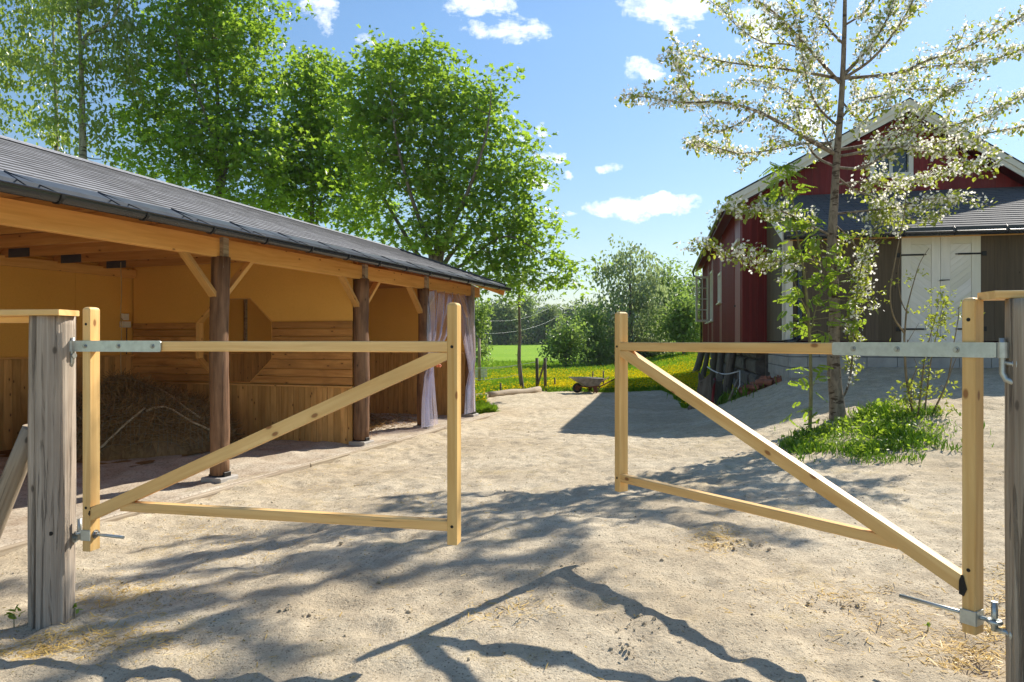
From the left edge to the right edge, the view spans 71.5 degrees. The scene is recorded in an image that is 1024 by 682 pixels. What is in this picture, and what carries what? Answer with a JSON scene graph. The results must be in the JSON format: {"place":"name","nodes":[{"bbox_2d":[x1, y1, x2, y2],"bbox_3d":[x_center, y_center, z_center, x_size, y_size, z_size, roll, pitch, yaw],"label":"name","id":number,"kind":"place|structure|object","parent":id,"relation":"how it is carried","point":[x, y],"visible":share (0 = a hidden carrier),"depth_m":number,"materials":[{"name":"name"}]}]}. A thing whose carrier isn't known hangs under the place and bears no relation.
{"place":"outdoors","nodes":[
{"label":"outdoors","id":0,"kind":"place"},
{"bbox_2d":[0,367,1005,681],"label":"yard ground","id":1,"kind":"structure","parent":0,"point":[444,639],"depth_m":4.23,"materials":[{"name":"beige sand"}]},
{"bbox_2d":[3,605,24,627],"bbox_3d":[-2.593,1.439,3.719,0.083,0.126,0.098,0,0,0],"label":"weed","id":2,"kind":"object","parent":1,"relation":"on","point":[11,616],"visible":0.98,"depth_m":3.71,"materials":[{"name":"green plant"}]},
{"bbox_2d":[0,309,78,538],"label":"rail fence","id":3,"kind":"object","parent":1,"relation":"on","point":[14,473],"visible":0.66,"depth_m":3.78,"materials":[{"name":"brown wood"}]},
{"bbox_2d":[27,315,81,629],"bbox_3d":[-2.444,0.744,3.781,0.219,1.752,0.221,0,0,34],"label":"gate post","id":4,"kind":"object","parent":1,"relation":"on","point":[53,539],"visible":0.94,"depth_m":3.69,"materials":[{"name":"wood"}]},
{"bbox_2d":[69,303,460,551],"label":"field gate","id":5,"kind":"structure","parent":4,"relation":"attached to","point":[91,346],"depth_m":3.52,"materials":[{"name":"brown wood"}]},
{"bbox_2d":[72,603,82,617],"bbox_3d":[-2.340,1.444,3.804,0.051,0.080,0.077,0,0,24],"label":"weed","id":6,"kind":"object","parent":1,"relation":"on","point":[77,610],"visible":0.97,"depth_m":3.80,"materials":[{"name":"green plant"}]},
{"bbox_2d":[0,135,511,556],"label":"open shed","id":7,"kind":"structure","parent":1,"relation":"on","point":[75,231],"depth_m":10.58,"materials":[{"name":"brown wood"}]},
{"bbox_2d":[120,262,122,374],"bbox_3d":[-5.747,-0.321,10.475,0.045,1.678,0.021,0,0,0],"label":"hanging rope","id":8,"kind":"object","parent":7,"relation":"hanging from","point":[121,319],"visible":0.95,"depth_m":10.47,"materials":[{"name":"brown fabric"}]},
{"bbox_2d":[0,367,246,466],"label":"hay pile","id":9,"kind":"object","parent":7,"relation":"in","point":[139,418],"visible":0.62,"depth_m":9.68,"materials":[{"name":"plant"}]},
{"bbox_2d":[120,313,130,353],"bbox_3d":[-6.416,-0.117,11.797,0.080,0.675,0.150,0,0,19],"label":"switch box","id":10,"kind":"object","parent":7,"relation":"attached to","point":[126,324],"visible":0.89,"depth_m":11.78,"materials":[{"name":"white plastic"}]},
{"bbox_2d":[369,410,416,438],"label":"hay litter","id":11,"kind":"object","parent":1,"relation":"on","point":[377,420],"visible":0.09,"depth_m":13.16,"materials":[{"name":"beige plant"}]},
{"bbox_2d":[0,388,1005,681],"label":"straw bits","id":12,"kind":"object","parent":1,"relation":"on","point":[970,652],"visible":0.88,"depth_m":3.49,"materials":[{"name":"beige plant"}]},
{"bbox_2d":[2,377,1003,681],"bbox_3d":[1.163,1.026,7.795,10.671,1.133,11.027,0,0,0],"label":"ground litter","id":13,"kind":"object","parent":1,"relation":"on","point":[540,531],"visible":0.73,"depth_m":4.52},
{"bbox_2d":[12,373,1004,680],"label":"sand clods","id":14,"kind":"object","parent":1,"relation":"on","point":[590,581],"visible":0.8,"depth_m":3.65,"materials":[{"name":"beige sand"}]},
{"bbox_2d":[487,386,541,396],"bbox_3d":[0.087,1.446,19.950,0.225,0.234,2.374,0,0,37],"label":"kerb log","id":15,"kind":"object","parent":1,"relation":"on","point":[513,391],"visible":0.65,"depth_m":19.74,"materials":[{"name":"beige wood"}]},
{"bbox_2d":[569,377,614,392],"bbox_3d":[2.331,1.276,20.595,1.242,0.464,0.688,0,0,-14],"label":"wheelbarrow","id":16,"kind":"object","parent":1,"relation":"on","point":[591,382],"visible":0.98,"depth_m":20.39,"materials":[{"name":"metal"}]},
{"bbox_2d":[688,372,723,409],"bbox_3d":[4.419,1.151,16.063,0.805,0.879,0.721,0,0,33],"label":"tree stump","id":17,"kind":"object","parent":1,"relation":"on","point":[705,386],"visible":0.57,"depth_m":15.84,"materials":[{"name":"grey wood"}]},
{"bbox_2d":[711,378,715,403],"bbox_3d":[4.430,1.145,15.651,0.058,0.654,0.586,0,0,23],"label":"leaning pole","id":18,"kind":"object","parent":1,"relation":"on","point":[713,393],"visible":0.65,"depth_m":15.65,"materials":[{"name":"grey wood"}]},
{"bbox_2d":[727,379,738,401],"bbox_3d":[4.738,1.085,15.250,0.058,0.527,0.659,0,0,37],"label":"leaning pole","id":19,"kind":"object","parent":1,"relation":"on","point":[735,386],"visible":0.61,"depth_m":15.24,"materials":[{"name":"wood"}]},
{"bbox_2d":[748,384,759,389],"bbox_3d":[4.972,0.940,14.590,0.218,0.112,0.134,0,0,29],"label":"rubble brick","id":20,"kind":"object","parent":1,"relation":"on","point":[751,386],"visible":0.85,"depth_m":14.55,"materials":[{"name":"red brick"}]},
{"bbox_2d":[759,379,773,385],"bbox_3d":[5.100,0.819,14.255,0.300,0.150,0.170,0,0,34],"label":"rubble brick","id":21,"kind":"object","parent":1,"relation":"on","point":[767,382],"visible":0.96,"depth_m":14.20,"materials":[{"name":"red brick"}]},
{"bbox_2d":[755,376,767,384],"bbox_3d":[5.064,0.800,14.392,0.272,0.192,0.172,0,0,37],"label":"rubble brick","id":22,"kind":"object","parent":21,"relation":"on","point":[757,380],"visible":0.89,"depth_m":14.36,"materials":[{"name":"red brick"}]},
{"bbox_2d":[756,152,868,427],"bbox_3d":[3.885,-0.618,9.104,1.477,3.634,0.867,0,0,-9],"label":"rowan sapling","id":23,"kind":"object","parent":1,"relation":"on","point":[788,224],"visible":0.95,"depth_m":9.05,"materials":[{"name":"green plant"}]},
{"bbox_2d":[614,0,1023,420],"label":"cherry tree","id":24,"kind":"object","parent":1,"relation":"on","point":[835,389],"visible":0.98,"depth_m":9.27,"materials":[{"name":"white plant"}]},
{"bbox_2d":[692,97,1023,393],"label":"red barn","id":25,"kind":"structure","parent":1,"relation":"on","point":[972,252],"depth_m":13.30,"materials":[{"name":"paint"}]},
{"bbox_2d":[705,278,708,323],"bbox_3d":[7.453,-1.559,27.133,0.140,1.792,0.890,0,0,12],"label":"window frame","id":26,"kind":"structure","parent":25,"relation":"in","point":[706,278],"depth_m":27.44,"materials":[{"name":"white paint"}]},
{"bbox_2d":[708,270,712,322],"bbox_3d":[7.011,-1.559,25.003,0.145,1.792,1.140,0,0,12],"label":"window frame","id":27,"kind":"structure","parent":25,"relation":"in","point":[711,273],"depth_m":25.42,"materials":[{"name":"white paint"}]},
{"bbox_2d":[716,271,721,304],"bbox_3d":[6.272,-1.584,21.479,0.140,0.943,1.140,0,0,12],"label":"window frame","id":28,"kind":"structure","parent":25,"relation":"in","point":[720,273],"depth_m":21.09,"materials":[{"name":"white paint"}]},
{"bbox_2d":[707,366,740,391],"bbox_3d":[4.731,0.877,16.142,0.126,0.523,2.118,0,0,-3],"label":"loose hose","id":29,"kind":"object","parent":25,"relation":"hanging from","point":[730,373],"visible":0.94,"depth_m":15.29,"materials":[{"name":"rubber"}]},
{"bbox_2d":[731,238,739,340],"bbox_3d":[5.319,-1.167,16.877,0.095,2.335,1.400,0,0,12],"label":"side door","id":30,"kind":"structure","parent":25,"relation":"in","point":[737,269],"depth_m":16.83,"materials":[{"name":"white paint"}]},
{"bbox_2d":[867,145,915,179],"bbox_3d":[8.072,-3.809,15.129,0.950,0.693,0.155,0,0,12],"label":"window frame","id":31,"kind":"structure","parent":25,"relation":"in","point":[907,159],"depth_m":15.15,"materials":[{"name":"white paint"}]},
{"bbox_2d":[896,237,949,341],"bbox_3d":[7.221,-0.805,12.520,0.841,2.050,0.124,0,0,12],"label":"door leaf","id":32,"kind":"structure","parent":25,"relation":"in","point":[913,250],"depth_m":12.54,"materials":[{"name":"white paint"}]},
{"bbox_2d":[940,236,986,341],"bbox_3d":[7.873,-0.805,12.403,0.717,2.050,0.084,0,0,12],"label":"door leaf","id":33,"kind":"structure","parent":25,"relation":"in","point":[960,256],"depth_m":12.42,"materials":[{"name":"white paint"}]},
{"bbox_2d":[781,395,961,462],"bbox_3d":[4.397,0.995,8.257,3.290,0.539,2.056,0,0,-32],"label":"ground cover","id":34,"kind":"object","parent":1,"relation":"on","point":[866,419],"visible":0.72,"depth_m":8.37,"materials":[{"name":"green plant"}]},
{"bbox_2d":[774,399,993,464],"bbox_3d":[4.305,1.022,8.445,2.258,0.503,3.371,0,0,21],"label":"grass patch","id":35,"kind":"object","parent":1,"relation":"on","point":[914,437],"visible":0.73,"depth_m":8.02,"materials":[{"name":"green plant"}]},
{"bbox_2d":[876,191,985,417],"bbox_3d":[5.154,-0.376,8.890,1.237,2.944,0.654,0,0,0],"label":"young shrub","id":36,"kind":"object","parent":1,"relation":"on","point":[909,387],"visible":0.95,"depth_m":8.88,"materials":[{"name":"green plant"}]},
{"bbox_2d":[977,290,1023,300],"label":"rail fence","id":37,"kind":"object","parent":1,"relation":"on","point":[998,295],"visible":0.78,"depth_m":2.63,"materials":[{"name":"brown wood"}]},
{"bbox_2d":[991,298,1023,681],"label":"gate post","id":38,"kind":"object","parent":1,"relation":"on","point":[1011,370],"visible":0.98,"depth_m":2.60,"materials":[{"name":"wood"}]},
{"bbox_2d":[615,298,1008,634],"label":"field gate","id":39,"kind":"structure","parent":38,"relation":"attached to","point":[973,349],"depth_m":3.07,"materials":[{"name":"brown wood"}]},
{"bbox_2d":[0,0,1023,312],"label":"sky","id":40,"kind":"structure","parent":0,"point":[629,175],"materials":[{"name":"blue"}]},
{"bbox_2d":[502,307,638,329],"bbox_3d":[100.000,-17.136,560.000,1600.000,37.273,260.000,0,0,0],"label":"hills","id":41,"kind":"structure","parent":0,"point":[579,315],"depth_m":449.67,"materials":[{"name":"green plant"}]},
{"bbox_2d":[475,344,733,413],"bbox_3d":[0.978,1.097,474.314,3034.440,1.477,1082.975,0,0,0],"label":"meadow","id":42,"kind":"structure","parent":0,"point":[482,406],"depth_m":34.34,"materials":[{"name":"green plant"}]},
{"bbox_2d":[0,0,109,164],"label":"aspen tree","id":43,"kind":"object","parent":42,"relation":"on","point":[7,58],"visible":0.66,"depth_m":22.43,"materials":[{"name":"green plant"}]},
{"bbox_2d":[2,0,162,166],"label":"aspen tree","id":44,"kind":"object","parent":42,"relation":"on","point":[80,9],"visible":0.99,"depth_m":19.38,"materials":[{"name":"green plant"}]},
{"bbox_2d":[97,0,319,211],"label":"maple tree","id":45,"kind":"object","parent":42,"relation":"on","point":[222,30],"visible":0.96,"depth_m":20.53,"materials":[{"name":"green plant"}]},
{"bbox_2d":[239,40,410,244],"bbox_3d":[-6.351,-4.063,22.775,5.526,11.294,4.055,0,0,27],"label":"maple tree","id":46,"kind":"object","parent":42,"relation":"on","point":[304,170],"visible":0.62,"depth_m":22.58,"materials":[{"name":"green plant"}]},
{"bbox_2d":[308,23,612,307],"bbox_3d":[-1.495,-3.401,19.523,8.470,10.087,3.929,0,0,0],"label":"maple tree","id":47,"kind":"object","parent":42,"relation":"on","point":[389,114],"visible":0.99,"depth_m":19.11,"materials":[{"name":"green plant"}]},
{"bbox_2d":[476,335,481,380],"bbox_3d":[-1.111,0.569,24.000,0.212,1.563,0.095,0,0,0],"label":"utility post","id":48,"kind":"object","parent":42,"relation":"on","point":[479,358],"visible":0.98,"depth_m":23.96,"materials":[{"name":"grey wood"}]},
{"bbox_2d":[475,369,486,380],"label":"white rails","id":49,"kind":"object","parent":42,"relation":"on","point":[483,374],"visible":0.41,"depth_m":24.98,"materials":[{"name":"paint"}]},
{"bbox_2d":[475,298,498,366],"bbox_3d":[-1.692,-0.073,30.092,2.282,3.580,1.795,0,0,27],"label":"bush","id":50,"kind":"object","parent":42,"relation":"on","point":[480,317],"visible":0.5,"depth_m":29.90,"materials":[{"name":"green plant"}]},
{"bbox_2d":[480,298,506,343],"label":"spruce tree","id":51,"kind":"object","parent":42,"relation":"on","point":[491,320],"visible":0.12,"depth_m":138.24,"materials":[{"name":"green plant"}]},
{"bbox_2d":[481,287,526,344],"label":"tree","id":52,"kind":"object","parent":42,"relation":"on","point":[503,326],"visible":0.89,"depth_m":129.92,"materials":[{"name":"green plant"}]},
{"bbox_2d":[510,293,535,388],"bbox_3d":[0.439,-0.079,20.798,1.062,3.369,0.348,0,0,11],"label":"bare sapling","id":53,"kind":"object","parent":42,"relation":"on","point":[520,375],"visible":0.82,"depth_m":20.89,"materials":[{"name":"brown wood"}]},
{"bbox_2d":[512,292,542,343],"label":"tree","id":54,"kind":"object","parent":42,"relation":"on","point":[530,304],"visible":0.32,"depth_m":145.07,"materials":[{"name":"green plant"}]},
{"bbox_2d":[535,358,546,390],"bbox_3d":[0.875,1.050,21.361,0.347,1.080,0.172,0,0,0],"label":"braced post pair","id":55,"kind":"object","parent":42,"relation":"on","point":[543,370],"visible":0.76,"depth_m":21.36,"materials":[{"name":"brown wood"}]},
{"bbox_2d":[476,362,533,379],"bbox_3d":[-0.268,0.926,21.851,2.220,0.613,0.242,0,0,30],"label":"wire fence","id":56,"kind":"object","parent":55,"relation":"attached to","point":[496,368],"visible":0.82,"depth_m":21.97,"materials":[{"name":"grey metal"}]},
{"bbox_2d":[522,292,566,343],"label":"tree","id":57,"kind":"object","parent":42,"relation":"on","point":[551,313],"visible":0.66,"depth_m":132.96,"materials":[{"name":"green plant"}]},
{"bbox_2d":[475,317,645,343],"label":"undergrowth","id":58,"kind":"object","parent":42,"relation":"on","point":[527,326],"visible":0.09,"depth_m":135.70,"materials":[{"name":"green plant"}]},
{"bbox_2d":[557,307,572,326],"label":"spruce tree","id":59,"kind":"object","parent":42,"relation":"on","point":[565,313],"visible":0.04,"depth_m":140.05,"materials":[{"name":"green plant"}]},
{"bbox_2d":[535,315,598,366],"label":"bush","id":60,"kind":"object","parent":42,"relation":"on","point":[571,342],"visible":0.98,"depth_m":40.72,"materials":[{"name":"green plant"}]},
{"bbox_2d":[556,296,585,323],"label":"tree","id":61,"kind":"object","parent":42,"relation":"on","point":[570,307],"visible":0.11,"depth_m":142.39,"materials":[{"name":"green plant"}]},
{"bbox_2d":[555,298,631,365],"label":"bush","id":62,"kind":"object","parent":42,"relation":"on","point":[601,354],"visible":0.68,"depth_m":43.64,"materials":[{"name":"green plant"}]},
{"bbox_2d":[475,353,736,403],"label":"dandelions","id":63,"kind":"object","parent":42,"relation":"on","point":[638,375],"visible":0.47,"depth_m":27.88,"materials":[{"name":"yellow plant"}]},
{"bbox_2d":[569,233,678,363],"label":"willow tree","id":64,"kind":"object","parent":42,"relation":"on","point":[608,272],"visible":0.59,"depth_m":45.66,"materials":[{"name":"green plant"}]},
{"bbox_2d":[592,323,676,362],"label":"bush","id":65,"kind":"object","parent":42,"relation":"on","point":[655,353],"visible":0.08,"depth_m":45.96,"materials":[{"name":"green plant"}]},
{"bbox_2d":[632,255,700,341],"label":"tree","id":66,"kind":"object","parent":42,"relation":"on","point":[678,282],"visible":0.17,"depth_m":51.35,"materials":[{"name":"green plant"}]},
{"bbox_2d":[644,283,699,353],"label":"tree","id":67,"kind":"object","parent":42,"relation":"on","point":[682,326],"visible":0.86,"depth_m":43.52,"materials":[{"name":"green plant"}]},
{"bbox_2d":[673,265,701,336],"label":"tree","id":68,"kind":"object","parent":42,"relation":"on","point":[691,283],"visible":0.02,"depth_m":71.61,"materials":[{"name":"green plant"}]},
{"bbox_2d":[667,376,776,405],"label":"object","id":69,"kind":"structure","parent":42,"relation":"on","point":[722,399],"depth_m":15.07,"materials":[{"name":"green plant"}]}
]}

